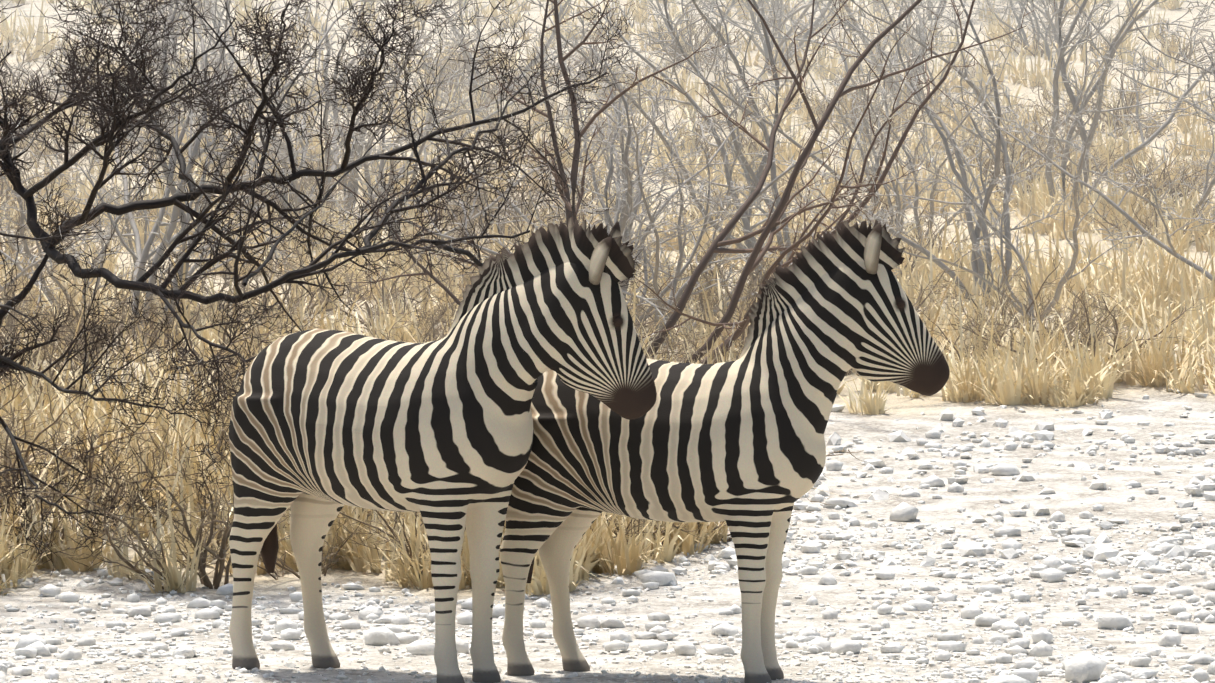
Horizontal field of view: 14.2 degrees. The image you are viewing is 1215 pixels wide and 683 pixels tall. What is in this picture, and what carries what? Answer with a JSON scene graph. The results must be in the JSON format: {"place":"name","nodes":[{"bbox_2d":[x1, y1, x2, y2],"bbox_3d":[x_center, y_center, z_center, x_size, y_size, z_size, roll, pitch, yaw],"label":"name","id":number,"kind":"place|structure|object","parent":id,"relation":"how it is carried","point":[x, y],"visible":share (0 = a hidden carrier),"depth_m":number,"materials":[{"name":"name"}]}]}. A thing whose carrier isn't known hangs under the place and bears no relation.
{"place":"outdoors","nodes":[
{"label":"outdoors","id":0,"kind":"place"},
{"bbox_2d":[0,0,1214,682],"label":"ground","id":1,"kind":"structure","parent":0,"point":[1128,406],"depth_m":23.77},
{"bbox_2d":[0,225,60,351],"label":"dry shrub","id":2,"kind":"object","parent":1,"relation":"on","point":[2,330],"visible":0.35,"depth_m":32.70,"materials":[{"name":"beige plant"}]},
{"bbox_2d":[0,21,88,83],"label":"dry shrub","id":3,"kind":"object","parent":1,"relation":"on","point":[38,71],"visible":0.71,"depth_m":58.06,"materials":[{"name":"beige plant"}]},
{"bbox_2d":[0,275,96,362],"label":"dry shrub","id":4,"kind":"object","parent":1,"relation":"on","point":[36,352],"visible":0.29,"depth_m":32.16,"materials":[{"name":"beige plant"}]},
{"bbox_2d":[0,378,103,511],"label":"dry shrub","id":5,"kind":"object","parent":1,"relation":"on","point":[20,442],"visible":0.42,"depth_m":24.16,"materials":[{"name":"beige plant"}]},
{"bbox_2d":[0,159,115,307],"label":"bush","id":6,"kind":"object","parent":1,"relation":"on","point":[20,274],"visible":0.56,"depth_m":33.48,"materials":[{"name":"grey plant"}]},
{"bbox_2d":[0,468,128,561],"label":"dry shrub","id":7,"kind":"object","parent":1,"relation":"on","point":[45,540],"visible":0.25,"depth_m":22.48,"materials":[{"name":"beige plant"}]},
{"bbox_2d":[0,154,129,263],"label":"dry shrub","id":8,"kind":"object","parent":1,"relation":"on","point":[31,248],"visible":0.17,"depth_m":39.96,"materials":[{"name":"beige plant"}]},
{"bbox_2d":[0,276,148,398],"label":"dry shrub","id":9,"kind":"object","parent":1,"relation":"on","point":[67,329],"visible":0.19,"depth_m":30.14,"materials":[{"name":"beige plant"}]},
{"bbox_2d":[0,297,161,406],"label":"dry shrub","id":10,"kind":"object","parent":1,"relation":"on","point":[53,345],"visible":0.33,"depth_m":29.18,"materials":[{"name":"beige plant"}]},
{"bbox_2d":[0,264,162,377],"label":"dry shrub","id":11,"kind":"object","parent":1,"relation":"on","point":[48,318],"visible":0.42,"depth_m":31.37,"materials":[{"name":"beige plant"}]},
{"bbox_2d":[0,371,176,514],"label":"dry shrub","id":12,"kind":"object","parent":1,"relation":"on","point":[56,421],"visible":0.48,"depth_m":24.63,"materials":[{"name":"beige plant"}]},
{"bbox_2d":[0,413,225,536],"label":"dry shrub","id":13,"kind":"object","parent":1,"relation":"on","point":[102,485],"visible":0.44,"depth_m":23.66,"materials":[{"name":"beige plant"}]},
{"bbox_2d":[17,0,215,79],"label":"bush","id":14,"kind":"object","parent":1,"relation":"on","point":[135,26],"visible":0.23,"depth_m":57.43,"materials":[{"name":"grey plant"}]},
{"bbox_2d":[0,10,276,136],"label":"bush","id":15,"kind":"object","parent":1,"relation":"on","point":[104,82],"visible":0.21,"depth_m":50.74,"materials":[{"name":"grey plant"}]},
{"bbox_2d":[34,260,258,354],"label":"dry shrub","id":16,"kind":"object","parent":1,"relation":"on","point":[153,319],"visible":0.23,"depth_m":32.66,"materials":[{"name":"beige plant"}]},
{"bbox_2d":[15,417,290,594],"bbox_3d":[-1.830,0.803,21.527,1.396,0.934,1.136,-1,2,-28],"label":"dry shrub","id":17,"kind":"object","parent":1,"relation":"on","point":[220,557],"visible":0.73,"depth_m":21.58,"materials":[{"name":"beige plant"}]},
{"bbox_2d":[60,0,260,118],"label":"bush","id":18,"kind":"object","parent":1,"relation":"on","point":[230,48],"visible":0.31,"depth_m":53.13,"materials":[{"name":"grey plant"}]},
{"bbox_2d":[104,337,249,401],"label":"dry shrub","id":19,"kind":"object","parent":1,"relation":"on","point":[174,365],"visible":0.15,"depth_m":29.39,"materials":[{"name":"beige plant"}]},
{"bbox_2d":[0,88,357,317],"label":"bush","id":20,"kind":"object","parent":1,"relation":"on","point":[29,256],"visible":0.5,"depth_m":34.70,"materials":[{"name":"grey plant"}]},
{"bbox_2d":[112,340,258,496],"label":"dry shrub","id":21,"kind":"object","parent":1,"relation":"on","point":[223,432],"visible":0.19,"depth_m":24.85,"materials":[{"name":"beige plant"}]},
{"bbox_2d":[88,42,311,295],"bbox_3d":[-3.014,-1.133,35.472,1.527,2.125,2.112,0,2,-10],"label":"bush","id":22,"kind":"object","parent":1,"relation":"on","point":[130,240],"visible":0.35,"depth_m":35.61,"materials":[{"name":"grey plant"}]},
{"bbox_2d":[22,0,404,343],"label":"bush","id":23,"kind":"object","parent":1,"relation":"on","point":[140,256],"visible":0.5,"depth_m":33.62,"materials":[{"name":"grey plant"}]},
{"bbox_2d":[145,475,289,550],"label":"grass tuft","id":24,"kind":"object","parent":1,"relation":"on","point":[201,517],"visible":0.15,"depth_m":22.70,"materials":[{"name":"beige plant"}]},
{"bbox_2d":[106,280,334,382],"bbox_3d":[-2.392,-0.003,31.220,1.683,0.801,1.370,1,2,19],"label":"dry shrub","id":25,"kind":"object","parent":1,"relation":"on","point":[224,338],"visible":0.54,"depth_m":31.10,"materials":[{"name":"beige plant"}]},
{"bbox_2d":[146,231,309,308],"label":"dry shrub","id":26,"kind":"object","parent":1,"relation":"on","point":[224,287],"visible":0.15,"depth_m":36.13,"materials":[{"name":"beige plant"}]},
{"bbox_2d":[140,42,353,224],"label":"bush","id":27,"kind":"object","parent":1,"relation":"on","point":[296,186],"visible":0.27,"depth_m":40.90,"materials":[{"name":"grey plant"}]},
{"bbox_2d":[119,0,396,170],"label":"bush","id":28,"kind":"object","parent":1,"relation":"on","point":[227,68],"visible":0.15,"depth_m":47.69,"materials":[{"name":"grey plant"}]},
{"bbox_2d":[187,229,342,339],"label":"dry shrub","id":29,"kind":"object","parent":1,"relation":"on","point":[279,306],"visible":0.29,"depth_m":33.59,"materials":[{"name":"beige plant"}]},
{"bbox_2d":[187,509,378,579],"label":"dry shrub","id":30,"kind":"object","parent":1,"relation":"on","point":[326,568],"visible":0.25,"depth_m":22.04,"materials":[{"name":"beige plant"}]},
{"bbox_2d":[220,147,371,249],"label":"dry shrub","id":31,"kind":"object","parent":1,"relation":"on","point":[305,204],"visible":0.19,"depth_m":40.56,"materials":[{"name":"beige plant"}]},
{"bbox_2d":[198,238,395,313],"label":"dry shrub","id":32,"kind":"object","parent":1,"relation":"on","point":[313,293],"visible":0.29,"depth_m":35.67,"materials":[{"name":"beige plant"}]},
{"bbox_2d":[220,149,374,220],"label":"dry shrub","id":33,"kind":"object","parent":1,"relation":"on","point":[326,187],"visible":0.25,"depth_m":42.90,"materials":[{"name":"beige plant"}]},
{"bbox_2d":[0,0,646,575],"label":"thorn tree","id":34,"kind":"object","parent":1,"relation":"on","point":[118,120],"visible":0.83,"depth_m":22.31,"materials":[{"name":"black plant"}]},
{"bbox_2d":[88,0,569,192],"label":"bush","id":35,"kind":"object","parent":1,"relation":"on","point":[314,82],"visible":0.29,"depth_m":46.02,"materials":[{"name":"grey plant"}]},
{"bbox_2d":[307,264,462,339],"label":"dry shrub","id":36,"kind":"object","parent":1,"relation":"on","point":[360,317],"visible":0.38,"depth_m":33.55,"materials":[{"name":"beige plant"}]},
{"bbox_2d":[328,289,457,342],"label":"dry shrub","id":37,"kind":"object","parent":1,"relation":"on","point":[429,333],"visible":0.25,"depth_m":31.39,"materials":[{"name":"beige plant"}]},
{"bbox_2d":[320,233,476,325],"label":"dry shrub","id":38,"kind":"object","parent":1,"relation":"on","point":[386,296],"visible":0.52,"depth_m":34.82,"materials":[{"name":"beige plant"}]},
{"bbox_2d":[328,53,497,191],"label":"bush","id":39,"kind":"object","parent":1,"relation":"on","point":[402,169],"visible":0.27,"depth_m":44.21,"materials":[{"name":"grey plant"}]},
{"bbox_2d":[360,10,486,95],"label":"dry shrub","id":40,"kind":"object","parent":1,"relation":"on","point":[443,64],"visible":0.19,"depth_m":54.88,"materials":[{"name":"beige plant"}]},
{"bbox_2d":[229,217,656,682],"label":"zebra","id":41,"kind":"object","parent":1,"relation":"on","point":[325,426],"visible":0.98,"depth_m":17.66},
{"bbox_2d":[279,0,635,214],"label":"bush","id":42,"kind":"object","parent":1,"relation":"on","point":[359,148],"visible":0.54,"depth_m":43.36,"materials":[{"name":"grey plant"}]},
{"bbox_2d":[336,507,596,577],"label":"grass tuft","id":43,"kind":"object","parent":1,"relation":"on","point":[408,550],"visible":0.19,"depth_m":21.83,"materials":[{"name":"beige plant"}]},
{"bbox_2d":[312,0,652,260],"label":"bush","id":44,"kind":"object","parent":1,"relation":"on","point":[381,165],"visible":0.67,"depth_m":38.41,"materials":[{"name":"grey plant"}]},
{"bbox_2d":[384,0,600,104],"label":"bush","id":45,"kind":"object","parent":1,"relation":"on","point":[468,67],"visible":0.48,"depth_m":53.77,"materials":[{"name":"grey plant"}]},
{"bbox_2d":[416,162,576,231],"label":"dry shrub","id":46,"kind":"object","parent":1,"relation":"on","point":[461,210],"visible":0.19,"depth_m":42.01,"materials":[{"name":"beige plant"}]},
{"bbox_2d":[432,121,565,242],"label":"dry shrub","id":47,"kind":"object","parent":1,"relation":"on","point":[484,198],"visible":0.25,"depth_m":41.71,"materials":[{"name":"beige plant"}]},
{"bbox_2d":[406,193,594,274],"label":"dry shrub","id":48,"kind":"object","parent":1,"relation":"on","point":[489,254],"visible":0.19,"depth_m":37.11,"materials":[{"name":"beige plant"}]},
{"bbox_2d":[464,151,604,241],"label":"dry shrub","id":49,"kind":"object","parent":1,"relation":"on","point":[490,210],"visible":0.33,"depth_m":41.45,"materials":[{"name":"beige plant"}]},
{"bbox_2d":[384,0,691,245],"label":"bare shrub","id":50,"kind":"object","parent":1,"relation":"on","point":[623,210],"visible":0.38,"depth_m":37.38,"materials":[{"name":"grey plant"}]},
{"bbox_2d":[534,8,641,76],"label":"dry shrub","id":51,"kind":"object","parent":1,"relation":"on","point":[586,55],"visible":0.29,"depth_m":56.95,"materials":[{"name":"beige plant"}]},
{"bbox_2d":[413,138,779,330],"bbox_3d":[0.125,-0.675,33.903,1.832,1.486,3.172,-1,2,-28],"label":"bare shrub","id":52,"kind":"object","parent":1,"relation":"on","point":[682,270],"visible":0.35,"depth_m":33.66,"materials":[{"name":"grey plant"}]},
{"bbox_2d":[515,163,683,224],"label":"dry shrub","id":53,"kind":"object","parent":1,"relation":"on","point":[581,217],"visible":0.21,"depth_m":42.01,"materials":[{"name":"beige plant"}]},
{"bbox_2d":[0,0,1214,595],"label":"dry grass","id":54,"kind":"structure","parent":1,"relation":"on","point":[1020,376],"depth_m":34.95,"materials":[{"name":"beige plant"}]},
{"bbox_2d":[0,389,1214,682],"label":"gravel stones","id":55,"kind":"object","parent":1,"relation":"on","point":[1084,667],"visible":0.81,"depth_m":20.64,"materials":[{"name":"white gravel"}]},
{"bbox_2d":[315,53,929,354],"bbox_3d":[0.518,-0.900,33.287,4.963,2.101,2.867,-1,2,-27],"label":"bare shrub","id":56,"kind":"object","parent":1,"relation":"on","point":[630,204],"visible":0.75,"depth_m":32.86,"materials":[{"name":"grey plant"}]},
{"bbox_2d":[582,512,700,556],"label":"dry shrub","id":57,"kind":"object","parent":1,"relation":"on","point":[615,532],"visible":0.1,"depth_m":22.48,"materials":[{"name":"beige plant"}]},
{"bbox_2d":[506,34,820,297],"bbox_3d":[0.069,-1.079,34.818,1.869,2.227,2.397,-2,3,-42],"label":"bare shrub","id":58,"kind":"object","parent":1,"relation":"on","point":[609,163],"visible":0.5,"depth_m":34.39,"materials":[{"name":"grey plant"}]},
{"bbox_2d":[522,0,834,289],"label":"bare shrub","id":59,"kind":"object","parent":1,"relation":"on","point":[742,160],"visible":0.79,"depth_m":36.05,"materials":[{"name":"grey plant"}]},
{"bbox_2d":[306,0,1060,363],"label":"bare shrub","id":60,"kind":"object","parent":1,"relation":"on","point":[768,226],"visible":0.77,"depth_m":29.95,"materials":[{"name":"brown plant"}]},
{"bbox_2d":[633,0,743,55],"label":"dry shrub","id":61,"kind":"object","parent":1,"relation":"on","point":[692,27],"visible":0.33,"depth_m":58.79,"materials":[{"name":"beige plant"}]},
{"bbox_2d":[639,0,758,59],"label":"bare shrub","id":62,"kind":"object","parent":1,"relation":"on","point":[733,3],"visible":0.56,"depth_m":58.39,"materials":[{"name":"grey plant"}]},
{"bbox_2d":[633,17,768,59],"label":"dry shrub","id":63,"kind":"object","parent":1,"relation":"on","point":[679,51],"visible":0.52,"depth_m":58.40,"materials":[{"name":"beige plant"}]},
{"bbox_2d":[625,242,786,358],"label":"dry shrub","id":64,"kind":"object","parent":1,"relation":"on","point":[743,335],"visible":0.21,"depth_m":32.59,"materials":[{"name":"beige plant"}]},
{"bbox_2d":[667,104,768,169],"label":"dry shrub","id":65,"kind":"object","parent":1,"relation":"on","point":[699,137],"visible":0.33,"depth_m":46.62,"materials":[{"name":"beige plant"}]},
{"bbox_2d":[634,213,802,307],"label":"dry shrub","id":66,"kind":"object","parent":1,"relation":"on","point":[706,273],"visible":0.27,"depth_m":35.48,"materials":[{"name":"beige plant"}]},
{"bbox_2d":[500,220,949,682],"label":"zebra","id":67,"kind":"object","parent":1,"relation":"on","point":[738,446],"visible":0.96,"depth_m":17.73},
{"bbox_2d":[684,0,883,63],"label":"bare shrub","id":68,"kind":"object","parent":1,"relation":"on","point":[783,42],"visible":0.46,"depth_m":57.53,"materials":[{"name":"grey plant"}]},
{"bbox_2d":[729,0,897,72],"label":"bare shrub","id":69,"kind":"object","parent":1,"relation":"on","point":[800,43],"visible":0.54,"depth_m":56.93,"materials":[{"name":"grey plant"}]},
{"bbox_2d":[694,0,950,105],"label":"bare shrub","id":70,"kind":"object","parent":1,"relation":"on","point":[861,36],"visible":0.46,"depth_m":53.47,"materials":[{"name":"grey plant"}]},
{"bbox_2d":[748,142,896,200],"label":"dry shrub","id":71,"kind":"object","parent":1,"relation":"on","point":[802,182],"visible":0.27,"depth_m":43.73,"materials":[{"name":"beige plant"}]},
{"bbox_2d":[708,254,990,323],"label":"dry shrub","id":72,"kind":"object","parent":1,"relation":"on","point":[921,294],"visible":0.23,"depth_m":33.14,"materials":[{"name":"beige plant"}]},
{"bbox_2d":[740,0,969,235],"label":"bare shrub","id":73,"kind":"object","parent":1,"relation":"on","point":[875,166],"visible":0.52,"depth_m":40.22,"materials":[{"name":"grey plant"}]},
{"bbox_2d":[765,174,952,282],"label":"dry shrub","id":74,"kind":"object","parent":1,"relation":"on","point":[910,256],"visible":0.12,"depth_m":37.08,"materials":[{"name":"beige plant"}]},
{"bbox_2d":[656,0,1072,303],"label":"bare shrub","id":75,"kind":"object","parent":1,"relation":"on","point":[978,266],"visible":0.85,"depth_m":35.90,"materials":[{"name":"grey plant"}]},
{"bbox_2d":[784,87,961,152],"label":"dry shrub","id":76,"kind":"object","parent":1,"relation":"on","point":[835,129],"visible":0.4,"depth_m":48.64,"materials":[{"name":"beige plant"}]},
{"bbox_2d":[809,0,979,110],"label":"bare shrub","id":77,"kind":"object","parent":1,"relation":"on","point":[845,61],"visible":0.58,"depth_m":51.37,"materials":[{"name":"grey plant"}]},
{"bbox_2d":[739,87,1071,245],"bbox_3d":[2.402,-1.307,38.681,2.261,1.461,1.964,1,2,35],"label":"bare shrub","id":78,"kind":"object","parent":1,"relation":"on","point":[917,192],"visible":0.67,"depth_m":39.01,"materials":[{"name":"grey plant"}]},
{"bbox_2d":[832,0,992,105],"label":"bare shrub","id":79,"kind":"object","parent":1,"relation":"on","point":[922,47],"visible":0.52,"depth_m":52.39,"materials":[{"name":"grey plant"}]},
{"bbox_2d":[886,203,999,259],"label":"dry shrub","id":80,"kind":"object","parent":1,"relation":"on","point":[906,212],"visible":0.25,"depth_m":38.48,"materials":[{"name":"beige plant"}]},
{"bbox_2d":[921,286,1021,373],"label":"dry shrub","id":81,"kind":"object","parent":1,"relation":"on","point":[973,347],"visible":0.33,"depth_m":30.88,"materials":[{"name":"beige plant"}]},
{"bbox_2d":[837,81,1140,320],"bbox_3d":[2.532,-0.925,33.889,2.194,1.746,1.587,0,2,-3],"label":"bare shrub","id":82,"kind":"object","parent":1,"relation":"on","point":[1075,243],"visible":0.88,"depth_m":34.01,"materials":[{"name":"grey plant"}]},
{"bbox_2d":[975,0,1059,47],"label":"bare shrub","id":83,"kind":"object","parent":1,"relation":"on","point":[1022,8],"visible":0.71,"depth_m":58.69,"materials":[{"name":"grey plant"}]},
{"bbox_2d":[945,100,1102,200],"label":"dry shrub","id":84,"kind":"object","parent":1,"relation":"on","point":[1002,162],"visible":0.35,"depth_m":43.10,"materials":[{"name":"beige plant"}]},
{"bbox_2d":[975,12,1073,56],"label":"dry shrub","id":85,"kind":"object","parent":1,"relation":"on","point":[1019,43],"visible":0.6,"depth_m":57.95,"materials":[{"name":"beige plant"}]},
{"bbox_2d":[936,228,1113,339],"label":"dry shrub","id":86,"kind":"object","parent":1,"relation":"on","point":[1010,299],"visible":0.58,"depth_m":32.60,"materials":[{"name":"beige plant"}]},
{"bbox_2d":[969,0,1086,70],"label":"bare shrub","id":87,"kind":"object","parent":1,"relation":"on","point":[1055,36],"visible":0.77,"depth_m":56.14,"materials":[{"name":"grey plant"}]},
{"bbox_2d":[928,289,1132,353],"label":"dry shrub","id":88,"kind":"object","parent":1,"relation":"on","point":[1006,307],"visible":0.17,"depth_m":31.65,"materials":[{"name":"beige plant"}]},
{"bbox_2d":[973,278,1135,352],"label":"dry shrub","id":89,"kind":"object","parent":1,"relation":"on","point":[1101,320],"visible":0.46,"depth_m":31.60,"materials":[{"name":"beige plant"}]},
{"bbox_2d":[934,284,1207,366],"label":"dry shrub","id":90,"kind":"object","parent":1,"relation":"on","point":[1116,330],"visible":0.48,"depth_m":30.97,"materials":[{"name":"beige plant"}]},
{"bbox_2d":[945,0,1214,280],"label":"bare shrub","id":91,"kind":"object","parent":1,"relation":"on","point":[1171,251],"visible":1,"depth_m":34.78,"materials":[{"name":"grey plant"}]},
{"bbox_2d":[1031,99,1147,186],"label":"dry shrub","id":92,"kind":"object","parent":1,"relation":"on","point":[1092,159],"visible":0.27,"depth_m":45.10,"materials":[{"name":"beige plant"}]},
{"bbox_2d":[1015,74,1191,136],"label":"dry shrub","id":93,"kind":"object","parent":1,"relation":"on","point":[1062,113],"visible":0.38,"depth_m":49.52,"materials":[{"name":"beige plant"}]},
{"bbox_2d":[993,0,1214,208],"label":"thorn tree","id":94,"kind":"object","parent":1,"relation":"on","point":[1062,64],"visible":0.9,"depth_m":41.76,"materials":[{"name":"grey plant"}]},
{"bbox_2d":[1037,25,1170,128],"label":"dry shrub","id":95,"kind":"object","parent":1,"relation":"on","point":[1118,103],"visible":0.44,"depth_m":50.43,"materials":[{"name":"beige plant"}]},
{"bbox_2d":[1036,65,1214,233],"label":"bare shrub","id":96,"kind":"object","parent":1,"relation":"on","point":[1206,192],"visible":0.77,"depth_m":40.14,"materials":[{"name":"grey plant"}]},
{"bbox_2d":[1055,181,1214,245],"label":"dry shrub","id":97,"kind":"object","parent":1,"relation":"on","point":[1145,225],"visible":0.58,"depth_m":39.56,"materials":[{"name":"beige plant"}]},
{"bbox_2d":[1074,0,1214,119],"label":"thorn tree","id":98,"kind":"object","parent":1,"relation":"on","point":[1169,93],"visible":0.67,"depth_m":46.10,"materials":[{"name":"grey plant"}]},
{"bbox_2d":[1099,138,1213,204],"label":"dry shrub","id":99,"kind":"object","parent":1,"relation":"on","point":[1173,190],"visible":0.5,"depth_m":43.11,"materials":[{"name":"beige plant"}]},
{"bbox_2d":[1100,145,1213,200],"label":"dry shrub","id":100,"kind":"object","parent":1,"relation":"on","point":[1164,171],"visible":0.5,"depth_m":43.29,"materials":[{"name":"beige plant"}]},
{"bbox_2d":[1113,154,1214,208],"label":"dry shrub","id":101,"kind":"object","parent":1,"relation":"on","point":[1136,172],"visible":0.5,"depth_m":42.58,"materials":[{"name":"beige plant"}]},
{"bbox_2d":[1136,0,1214,63],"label":"dry shrub","id":102,"kind":"object","parent":1,"relation":"on","point":[1185,52],"visible":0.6,"depth_m":56.62,"materials":[{"name":"beige plant"}]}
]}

